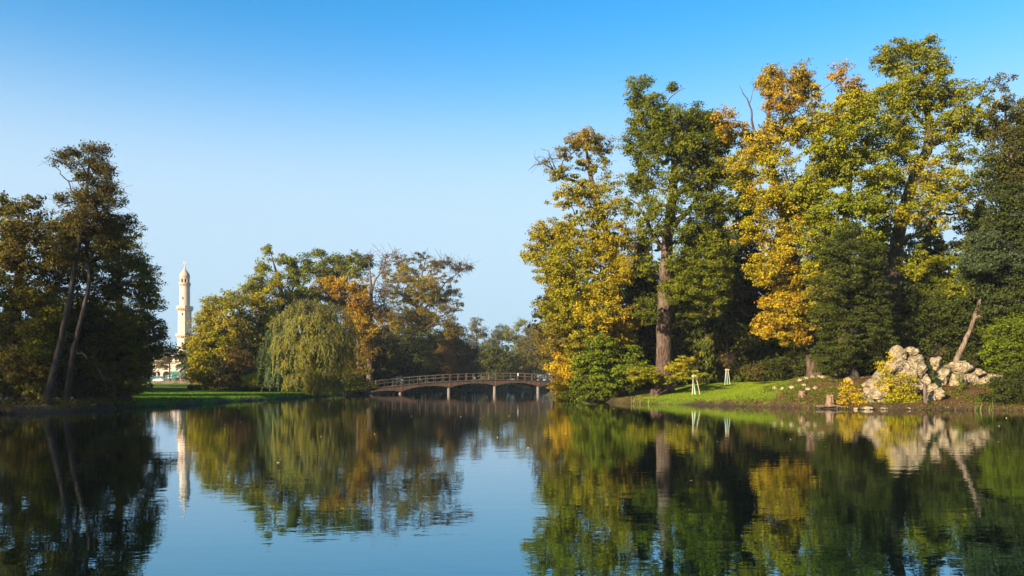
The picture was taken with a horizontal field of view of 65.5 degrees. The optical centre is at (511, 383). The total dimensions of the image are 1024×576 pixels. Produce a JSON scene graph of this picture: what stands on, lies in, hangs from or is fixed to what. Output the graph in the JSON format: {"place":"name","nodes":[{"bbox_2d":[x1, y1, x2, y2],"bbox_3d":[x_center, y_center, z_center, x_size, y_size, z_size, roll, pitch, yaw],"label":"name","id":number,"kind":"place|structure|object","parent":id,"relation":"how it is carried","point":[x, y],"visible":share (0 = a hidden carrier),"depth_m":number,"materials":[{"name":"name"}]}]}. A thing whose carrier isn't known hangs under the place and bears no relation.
{"place":"outdoors","nodes":[
{"label":"outdoors","id":0,"kind":"place"},
{"bbox_2d":[0,390,1023,575],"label":"pond water","id":1,"kind":"structure","parent":0,"point":[213,489],"depth_m":12.83,"materials":[{"name":"blue liquid"}]},
{"bbox_2d":[0,376,1023,413],"bbox_3d":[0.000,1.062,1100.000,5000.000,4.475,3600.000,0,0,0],"label":"ground","id":2,"kind":"structure","parent":0,"point":[48,409],"depth_m":59.73,"materials":[{"name":"green plant"}]},
{"bbox_2d":[0,190,78,401],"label":"oak tree","id":3,"kind":"object","parent":2,"relation":"on","point":[18,298],"visible":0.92,"depth_m":51.83,"materials":[{"name":"green plant"}]},
{"bbox_2d":[0,395,138,413],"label":"undergrowth","id":4,"kind":"object","parent":2,"relation":"on","point":[111,401],"visible":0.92,"depth_m":51.08,"materials":[{"name":"green plant"}]},
{"bbox_2d":[23,253,130,400],"bbox_3d":[-32.825,-4.326,59.168,10.124,11.550,7.881,0,0,0],"label":"maple tree","id":5,"kind":"object","parent":2,"relation":"on","point":[62,275],"visible":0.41,"depth_m":57.45,"materials":[{"name":"green plant"}]},
{"bbox_2d":[0,295,153,389],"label":"distant wood","id":6,"kind":"object","parent":2,"relation":"on","point":[145,383],"visible":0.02,"depth_m":114.64,"materials":[{"name":"green plant"}]},
{"bbox_2d":[38,138,130,404],"bbox_3d":[-26.663,-6.953,49.683,4.672,17.005,5.447,0,0,-39],"label":"alder tree","id":7,"kind":"object","parent":2,"relation":"on","point":[86,204],"visible":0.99,"depth_m":49.16,"materials":[{"name":"green plant"}]},
{"bbox_2d":[35,210,141,403],"bbox_3d":[-27.309,-5.032,51.244,6.781,13.168,5.524,0,0,0],"label":"alder tree","id":8,"kind":"object","parent":2,"relation":"on","point":[66,243],"visible":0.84,"depth_m":50.63,"materials":[{"name":"green plant"}]},
{"bbox_2d":[63,224,184,399],"bbox_3d":[-30.361,-5.557,61.018,7.868,14.016,11.092,0,0,-43],"label":"linden tree","id":9,"kind":"object","parent":2,"relation":"on","point":[126,368],"visible":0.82,"depth_m":58.92,"materials":[{"name":"green plant"}]},
{"bbox_2d":[151,342,175,381],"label":"ash tree","id":10,"kind":"object","parent":2,"relation":"on","point":[165,360],"visible":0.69,"depth_m":298.59,"materials":[{"name":"green plant"}]},
{"bbox_2d":[152,380,201,383],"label":"dry grass","id":11,"kind":"structure","parent":2,"relation":"on","point":[170,382],"depth_m":243.68,"materials":[{"name":"beige plant"}]},
{"bbox_2d":[0,390,358,413],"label":"bank grass","id":12,"kind":"structure","parent":2,"relation":"on","point":[240,397],"depth_m":61.40,"materials":[{"name":"green plant"}]},
{"bbox_2d":[153,261,211,381],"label":"minaret tower","id":13,"kind":"structure","parent":2,"relation":"on","point":[184,308],"depth_m":377.71,"materials":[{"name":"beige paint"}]},
{"bbox_2d":[175,332,192,381],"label":"spruce tree","id":14,"kind":"object","parent":2,"relation":"on","point":[181,374],"visible":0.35,"depth_m":282.95,"materials":[{"name":"green plant"}]},
{"bbox_2d":[181,287,256,387],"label":"maple tree","id":15,"kind":"object","parent":2,"relation":"on","point":[211,341],"visible":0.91,"depth_m":125.38,"materials":[{"name":"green plant"}]},
{"bbox_2d":[116,387,330,404],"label":"meadow grass","id":16,"kind":"structure","parent":2,"relation":"on","point":[161,394],"depth_m":90.23,"materials":[{"name":"green plant"}]},
{"bbox_2d":[206,326,255,378],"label":"linden tree","id":17,"kind":"object","parent":2,"relation":"on","point":[236,355],"visible":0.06,"depth_m":157.50,"materials":[{"name":"green plant"}]},
{"bbox_2d":[211,346,263,390],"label":"hornbeam bush","id":18,"kind":"object","parent":2,"relation":"on","point":[234,382],"visible":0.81,"depth_m":120.94,"materials":[{"name":"green plant"}]},
{"bbox_2d":[241,371,265,390],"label":"hazel bush","id":19,"kind":"object","parent":2,"relation":"on","point":[251,383],"visible":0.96,"depth_m":118.38,"materials":[{"name":"green plant"}]},
{"bbox_2d":[229,270,287,387],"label":"linden tree","id":20,"kind":"object","parent":2,"relation":"on","point":[258,304],"visible":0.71,"depth_m":129.61,"materials":[{"name":"green plant"}]},
{"bbox_2d":[244,308,302,386],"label":"linden tree","id":21,"kind":"object","parent":2,"relation":"on","point":[256,345],"visible":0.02,"depth_m":157.62,"materials":[{"name":"green plant"}]},
{"bbox_2d":[187,384,363,393],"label":"undergrowth","id":22,"kind":"object","parent":2,"relation":"on","point":[217,388],"visible":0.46,"depth_m":121.98,"materials":[{"name":"green plant"}]},
{"bbox_2d":[172,317,392,386],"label":"distant wood","id":23,"kind":"object","parent":2,"relation":"on","point":[180,352],"visible":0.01,"depth_m":174.51,"materials":[{"name":"green plant"}]},
{"bbox_2d":[253,243,323,386],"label":"oak tree","id":24,"kind":"object","parent":2,"relation":"on","point":[302,291],"visible":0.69,"depth_m":136.14,"materials":[{"name":"green plant"}]},
{"bbox_2d":[253,297,361,395],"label":"willow tree","id":25,"kind":"object","parent":2,"relation":"on","point":[318,346],"visible":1,"depth_m":104.16,"materials":[{"name":"green plant"}]},
{"bbox_2d":[287,289,340,378],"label":"linden tree","id":26,"kind":"object","parent":2,"relation":"on","point":[312,337],"visible":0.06,"depth_m":159.19,"materials":[{"name":"green plant"}]},
{"bbox_2d":[305,247,375,380],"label":"oak tree","id":27,"kind":"object","parent":2,"relation":"on","point":[342,266],"visible":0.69,"depth_m":147.21,"materials":[{"name":"green plant"}]},
{"bbox_2d":[315,275,383,382],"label":"maple tree","id":28,"kind":"object","parent":2,"relation":"on","point":[366,351],"visible":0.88,"depth_m":135.13,"materials":[{"name":"orange plant"}]},
{"bbox_2d":[343,372,379,392],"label":"holly bush","id":29,"kind":"object","parent":2,"relation":"on","point":[360,386],"visible":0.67,"depth_m":127.14,"materials":[{"name":"green plant"}]},
{"bbox_2d":[336,296,395,376],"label":"linden tree","id":30,"kind":"object","parent":2,"relation":"on","point":[383,330],"visible":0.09,"depth_m":163.28,"materials":[{"name":"green plant"}]},
{"bbox_2d":[343,338,399,386],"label":"yew tree","id":31,"kind":"object","parent":2,"relation":"on","point":[378,373],"visible":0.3,"depth_m":148.04,"materials":[{"name":"green plant"}]},
{"bbox_2d":[359,243,402,392],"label":"dead tree","id":32,"kind":"object","parent":2,"relation":"on","point":[385,265],"visible":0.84,"depth_m":140.56,"materials":[{"name":"brown plant"}]},
{"bbox_2d":[372,307,405,381],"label":"maple tree","id":33,"kind":"object","parent":2,"relation":"on","point":[393,347],"visible":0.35,"depth_m":178.05,"materials":[{"name":"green plant"}]},
{"bbox_2d":[385,305,433,383],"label":"linden tree","id":34,"kind":"object","parent":2,"relation":"on","point":[402,328],"visible":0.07,"depth_m":218.53,"materials":[{"name":"green plant"}]},
{"bbox_2d":[386,326,448,382],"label":"yew tree","id":35,"kind":"object","parent":2,"relation":"on","point":[411,353],"visible":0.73,"depth_m":194.76,"materials":[{"name":"green plant"}]},
{"bbox_2d":[375,249,477,388],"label":"oak tree","id":36,"kind":"object","parent":2,"relation":"on","point":[434,298],"visible":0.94,"depth_m":196.18,"materials":[{"name":"green plant"}]},
{"bbox_2d":[424,321,471,379],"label":"linden tree","id":37,"kind":"object","parent":2,"relation":"on","point":[436,348],"visible":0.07,"depth_m":227.13,"materials":[{"name":"green plant"}]},
{"bbox_2d":[430,328,472,388],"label":"beech tree","id":38,"kind":"object","parent":2,"relation":"on","point":[461,347],"visible":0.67,"depth_m":210.30,"materials":[{"name":"green plant"}]},
{"bbox_2d":[364,373,554,393],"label":"footbridge","id":39,"kind":"object","parent":2,"relation":"on","point":[448,385],"visible":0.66,"depth_m":142.20,"materials":[{"name":"brown wood"}]},
{"bbox_2d":[446,345,487,388],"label":"ash tree","id":40,"kind":"object","parent":2,"relation":"on","point":[475,367],"visible":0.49,"depth_m":213.75,"materials":[{"name":"green plant"}]},
{"bbox_2d":[380,377,555,391],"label":"undergrowth","id":41,"kind":"object","parent":2,"relation":"on","point":[506,386],"visible":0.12,"depth_m":208.48,"materials":[{"name":"green plant"}]},
{"bbox_2d":[385,328,559,381],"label":"distant wood","id":42,"kind":"object","parent":2,"relation":"on","point":[528,345],"depth_m":324.39,"materials":[{"name":"green plant"}]},
{"bbox_2d":[463,317,491,379],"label":"ash tree","id":43,"kind":"object","parent":2,"relation":"on","point":[473,327],"visible":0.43,"depth_m":318.74,"materials":[{"name":"green plant"}]},
{"bbox_2d":[482,323,508,371],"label":"ash tree","id":44,"kind":"object","parent":2,"relation":"on","point":[496,338],"visible":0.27,"depth_m":337.63,"materials":[{"name":"green plant"}]},
{"bbox_2d":[478,344,516,379],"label":"ash tree","id":45,"kind":"object","parent":2,"relation":"on","point":[497,362],"visible":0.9,"depth_m":258.20,"materials":[{"name":"green plant"}]},
{"bbox_2d":[499,316,531,379],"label":"ash tree","id":46,"kind":"object","parent":2,"relation":"on","point":[507,332],"visible":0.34,"depth_m":327.18,"materials":[{"name":"green plant"}]},
{"bbox_2d":[512,346,543,379],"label":"ash tree","id":47,"kind":"object","parent":2,"relation":"on","point":[524,362],"visible":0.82,"depth_m":262.53,"materials":[{"name":"green plant"}]},
{"bbox_2d":[518,323,545,376],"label":"ash tree","id":48,"kind":"object","parent":2,"relation":"on","point":[525,338],"visible":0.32,"depth_m":307.90,"materials":[{"name":"green plant"}]},
{"bbox_2d":[527,281,562,391],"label":"ash tree","id":49,"kind":"object","parent":2,"relation":"on","point":[545,360],"visible":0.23,"depth_m":149.03,"materials":[{"name":"green plant"}]},
{"bbox_2d":[542,345,580,399],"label":"maple bush","id":50,"kind":"object","parent":2,"relation":"on","point":[561,372],"visible":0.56,"depth_m":83.94,"materials":[{"name":"yellow plant"}]},
{"bbox_2d":[518,125,646,396],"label":"oak tree","id":51,"kind":"object","parent":2,"relation":"on","point":[565,277],"visible":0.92,"depth_m":75.62,"materials":[{"name":"yellow plant"}]},
{"bbox_2d":[559,331,653,401],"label":"sumac bush","id":52,"kind":"object","parent":2,"relation":"on","point":[605,377],"visible":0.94,"depth_m":74.25,"materials":[{"name":"green plant"}]},
{"bbox_2d":[609,224,658,349],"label":"beech tree","id":53,"kind":"object","parent":2,"relation":"on","point":[635,240],"visible":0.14,"depth_m":88.66,"materials":[{"name":"green plant"}]},
{"bbox_2d":[623,236,673,390],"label":"spruce tree","id":54,"kind":"object","parent":2,"relation":"on","point":[649,349],"visible":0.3,"depth_m":86.92,"materials":[{"name":"green plant"}]},
{"bbox_2d":[623,355,709,396],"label":"hazel bush","id":55,"kind":"object","parent":2,"relation":"on","point":[677,374],"visible":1,"depth_m":70.02,"materials":[{"name":"yellow plant"}]},
{"bbox_2d":[612,72,753,395],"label":"oak tree","id":56,"kind":"object","parent":2,"relation":"on","point":[695,146],"visible":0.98,"depth_m":70.94,"materials":[{"name":"green plant"}]},
{"bbox_2d":[654,237,728,385],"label":"spruce tree","id":57,"kind":"object","parent":2,"relation":"on","point":[684,331],"visible":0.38,"depth_m":84.17,"materials":[{"name":"green plant"}]},
{"bbox_2d":[680,213,763,383],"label":"spruce tree","id":58,"kind":"object","parent":2,"relation":"on","point":[728,318],"visible":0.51,"depth_m":83.02,"materials":[{"name":"green plant"}]},
{"bbox_2d":[716,343,736,369],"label":"sapling","id":59,"kind":"object","parent":2,"relation":"on","point":[727,359],"visible":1,"depth_m":76.18,"materials":[{"name":"green plant"}]},
{"bbox_2d":[637,375,832,401],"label":"lawn grass","id":60,"kind":"structure","parent":2,"relation":"on","point":[712,386],"depth_m":70.16,"materials":[{"name":"green plant"}]},
{"bbox_2d":[717,166,771,369],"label":"spruce tree","id":61,"kind":"object","parent":2,"relation":"on","point":[746,287],"visible":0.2,"depth_m":89.69,"materials":[{"name":"green plant"}]},
{"bbox_2d":[527,210,963,390],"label":"distant wood","id":62,"kind":"object","parent":2,"relation":"on","point":[905,255],"visible":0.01,"depth_m":110.14,"materials":[{"name":"green plant"}]},
{"bbox_2d":[739,347,805,381],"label":"dark bush","id":63,"kind":"object","parent":2,"relation":"on","point":[787,370],"visible":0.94,"depth_m":72.67,"materials":[{"name":"green plant"}]},
{"bbox_2d":[737,234,825,381],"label":"spruce tree","id":64,"kind":"object","parent":2,"relation":"on","point":[772,348],"visible":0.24,"depth_m":82.28,"materials":[{"name":"green plant"}]},
{"bbox_2d":[705,57,869,375],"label":"maple tree","id":65,"kind":"object","parent":2,"relation":"on","point":[767,154],"visible":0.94,"depth_m":66.78,"materials":[{"name":"yellow plant"}]},
{"bbox_2d":[591,375,1023,409],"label":"fallen leaves","id":66,"kind":"object","parent":2,"relation":"on","point":[820,395],"depth_m":57.81,"materials":[{"name":"plant"}]},
{"bbox_2d":[623,396,1023,410],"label":"bank grass","id":67,"kind":"structure","parent":2,"relation":"on","point":[818,401],"depth_m":57.14,"materials":[{"name":"green plant"}]},
{"bbox_2d":[825,394,834,404],"bbox_3d":[21.968,1.189,55.029,0.646,0.949,0.643,0,0,31],"label":"tree stump","id":68,"kind":"object","parent":2,"relation":"on","point":[829,399],"visible":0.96,"depth_m":54.86,"materials":[{"name":"brown wood"}]},
{"bbox_2d":[779,83,907,375],"bbox_3d":[27.546,-12.961,66.982,11.538,25.466,9.206,0,0,0],"label":"maple tree","id":69,"kind":"object","parent":2,"relation":"on","point":[839,162],"visible":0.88,"depth_m":64.80,"materials":[{"name":"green plant"}]},
{"bbox_2d":[801,220,901,378],"bbox_3d":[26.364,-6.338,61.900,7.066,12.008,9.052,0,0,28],"label":"yew tree","id":70,"kind":"object","parent":2,"relation":"on","point":[835,279],"visible":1,"depth_m":60.52,"materials":[{"name":"green plant"}]},
{"bbox_2d":[836,379,867,408],"bbox_3d":[22.999,0.668,53.784,2.165,2.197,1.497,0,0,12],"label":"yellow shrub","id":71,"kind":"object","parent":2,"relation":"on","point":[849,398],"visible":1,"depth_m":53.81,"materials":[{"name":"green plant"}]},
{"bbox_2d":[861,387,872,399],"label":"boulder","id":72,"kind":"object","parent":2,"relation":"on","point":[866,393],"visible":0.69,"depth_m":54.69,"materials":[{"name":"stone"}]},
{"bbox_2d":[861,378,879,387],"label":"boulder","id":73,"kind":"object","parent":72,"relation":"on","point":[869,383],"visible":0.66,"depth_m":54.91,"materials":[{"name":"stone"}]},
{"bbox_2d":[871,368,887,381],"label":"boulder","id":74,"kind":"object","parent":73,"relation":"on","point":[875,375],"visible":0.59,"depth_m":54.91,"materials":[{"name":"stone"}]},
{"bbox_2d":[736,394,1021,409],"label":"undergrowth","id":75,"kind":"object","parent":2,"relation":"on","point":[928,403],"visible":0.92,"depth_m":53.67,"materials":[{"name":"green plant"}]},
{"bbox_2d":[856,226,906,374],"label":"spruce tree","id":76,"kind":"object","parent":2,"relation":"on","point":[883,270],"visible":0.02,"depth_m":86.89,"materials":[{"name":"green plant"}]},
{"bbox_2d":[762,375,1011,404],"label":"undergrowth","id":77,"kind":"object","parent":2,"relation":"on","point":[808,380],"visible":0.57,"depth_m":58.66,"materials":[{"name":"green plant"}]},
{"bbox_2d":[886,374,907,393],"bbox_3d":[26.598,0.068,55.122,1.547,1.536,1.490,0,0,11],"label":"boulder","id":78,"kind":"object","parent":2,"relation":"on","point":[896,382],"visible":0.38,"depth_m":54.65,"materials":[{"name":"stone"}]},
{"bbox_2d":[873,351,922,402],"bbox_3d":[26.302,-0.439,54.260,3.618,3.660,1.803,0,0,0],"label":"yellow shrub","id":79,"kind":"object","parent":2,"relation":"on","point":[905,395],"visible":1,"depth_m":54.08,"materials":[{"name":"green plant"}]},
{"bbox_2d":[909,380,923,397],"bbox_3d":[27.757,0.319,55.298,1.476,1.258,1.370,0,0,0],"label":"boulder","id":80,"kind":"object","parent":2,"relation":"on","point":[919,388],"visible":0.3,"depth_m":54.81,"materials":[{"name":"stone"}]},
{"bbox_2d":[903,368,918,382],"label":"boulder","id":81,"kind":"object","parent":80,"relation":"on","point":[913,371],"visible":0.52,"depth_m":54.98,"materials":[{"name":"stone"}]},
{"bbox_2d":[897,358,912,376],"bbox_3d":[27.447,-1.074,55.934,1.161,1.493,1.517,0,0,0],"label":"boulder","id":82,"kind":"object","parent":81,"relation":"on","point":[903,366],"visible":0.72,"depth_m":55.43,"materials":[{"name":"stone"}]},
{"bbox_2d":[884,359,897,374],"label":"boulder","id":83,"kind":"object","parent":82,"relation":"on","point":[894,363],"visible":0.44,"depth_m":55.73,"materials":[{"name":"stone"}]},
{"bbox_2d":[888,345,906,359],"bbox_3d":[27.310,-2.188,56.216,0.913,1.196,1.243,0,0,-26],"label":"boulder","id":84,"kind":"object","parent":82,"relation":"on","point":[898,351],"visible":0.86,"depth_m":55.91,"materials":[{"name":"stone"}]},
{"bbox_2d":[912,362,927,379],"bbox_3d":[28.378,-0.904,55.513,0.991,1.253,1.183,0,0,0],"label":"boulder","id":85,"kind":"object","parent":80,"relation":"on","point":[921,368],"visible":0.8,"depth_m":55.09,"materials":[{"name":"stone"}]},
{"bbox_2d":[906,356,924,366],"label":"boulder","id":86,"kind":"object","parent":85,"relation":"on","point":[913,360],"visible":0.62,"depth_m":55.49,"materials":[{"name":"stone"}]},
{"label":"boulder","id":87,"kind":"object","parent":86,"relation":"on","visible":0},
{"bbox_2d":[905,346,920,357],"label":"boulder","id":88,"kind":"object","parent":87,"relation":"on","point":[911,351],"visible":0.73,"depth_m":56.13,"materials":[{"name":"stone"}]},
{"bbox_2d":[923,383,927,402],"bbox_3d":[27.714,1.122,53.414,0.299,2.361,0.320,0,0,0],"label":"wooden post","id":89,"kind":"object","parent":2,"relation":"on","point":[925,398],"visible":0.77,"depth_m":53.34,"materials":[{"name":"brown wood"}]},
{"bbox_2d":[859,31,1001,368],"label":"oak tree","id":90,"kind":"object","parent":2,"relation":"on","point":[909,89],"visible":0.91,"depth_m":69.71,"materials":[{"name":"green plant"}]},
{"bbox_2d":[876,280,985,376],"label":"yew bush","id":91,"kind":"object","parent":2,"relation":"on","point":[954,332],"visible":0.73,"depth_m":65.99,"materials":[{"name":"green plant"}]},
{"bbox_2d":[925,361,941,387],"bbox_3d":[29.563,-0.376,56.028,1.219,2.503,1.254,0,0,37],"label":"ivy plant","id":92,"kind":"object","parent":2,"relation":"on","point":[931,377],"visible":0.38,"depth_m":55.98,"materials":[{"name":"green plant"}]},
{"bbox_2d":[899,217,973,365],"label":"spruce tree","id":93,"kind":"object","parent":2,"relation":"on","point":[939,241],"visible":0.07,"depth_m":85.23,"materials":[{"name":"green plant"}]},
{"bbox_2d":[932,387,944,399],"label":"boulder","id":94,"kind":"object","parent":2,"relation":"on","point":[939,393],"visible":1,"depth_m":54.33,"materials":[{"name":"stone"}]},
{"bbox_2d":[933,366,951,384],"bbox_3d":[31.309,-0.523,58.237,1.265,1.592,1.503,0,0,0],"label":"boulder","id":95,"kind":"object","parent":2,"relation":"on","point":[942,374],"visible":0.75,"depth_m":57.72,"materials":[{"name":"stone"}]},
{"bbox_2d":[927,357,941,371],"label":"boulder","id":96,"kind":"object","parent":95,"relation":"on","point":[935,362],"visible":0.88,"depth_m":57.75,"materials":[{"name":"stone"}]},
{"bbox_2d":[948,373,967,385],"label":"boulder","id":97,"kind":"object","parent":2,"relation":"on","point":[952,381],"visible":0.68,"depth_m":57.55,"materials":[{"name":"stone"}]},
{"bbox_2d":[938,198,1001,376],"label":"spruce tree","id":98,"kind":"object","parent":2,"relation":"on","point":[986,321],"visible":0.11,"depth_m":81.44,"materials":[{"name":"green plant"}]},
{"bbox_2d":[965,373,978,384],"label":"boulder","id":99,"kind":"object","parent":2,"relation":"on","point":[972,378],"visible":0.6,"depth_m":57.80,"materials":[{"name":"stone"}]},
{"bbox_2d":[948,360,973,373],"bbox_3d":[32.728,-1.191,58.438,1.623,1.105,1.539,0,0,0],"label":"boulder","id":100,"kind":"object","parent":99,"relation":"on","point":[963,366],"visible":0.84,"depth_m":57.90,"materials":[{"name":"stone"}]},
{"bbox_2d":[970,368,986,377],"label":"boulder","id":101,"kind":"object","parent":99,"relation":"on","point":[979,373],"visible":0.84,"depth_m":58.03,"materials":[{"name":"stone"}]},
{"bbox_2d":[950,179,1023,373],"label":"tree","id":102,"kind":"object","parent":2,"relation":"on","point":[986,272],"visible":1,"depth_m":58.09,"materials":[{"name":"green plant"}]},
{"bbox_2d":[956,72,1023,352],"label":"poplar tree","id":103,"kind":"object","parent":2,"relation":"on","point":[1007,162],"visible":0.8,"depth_m":67.15,"materials":[{"name":"green plant"}]},
{"bbox_2d":[972,368,1023,404],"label":"yew bush","id":104,"kind":"object","parent":2,"relation":"on","point":[1011,388],"visible":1,"depth_m":51.96,"materials":[{"name":"green plant"}]},
{"bbox_2d":[976,310,1023,376],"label":"laurel bush","id":105,"kind":"object","parent":2,"relation":"on","point":[1004,339],"visible":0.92,"depth_m":57.74,"materials":[{"name":"green plant"}]},
{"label":"boulder","id":106,"kind":"object","parent":2,"relation":"on","visible":0},
{"bbox_2d":[869,382,889,399],"bbox_3d":[25.137,0.467,54.650,1.329,1.245,1.151,0,0,0],"label":"boulder","id":107,"kind":"object","parent":106,"relation":"on","point":[875,392],"visible":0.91,"depth_m":54.29,"materials":[{"name":"stone"}]},
{"bbox_2d":[0,0,1023,381],"label":"sky","id":108,"kind":"structure","parent":0,"point":[235,128],"materials":[{"name":"blue"}]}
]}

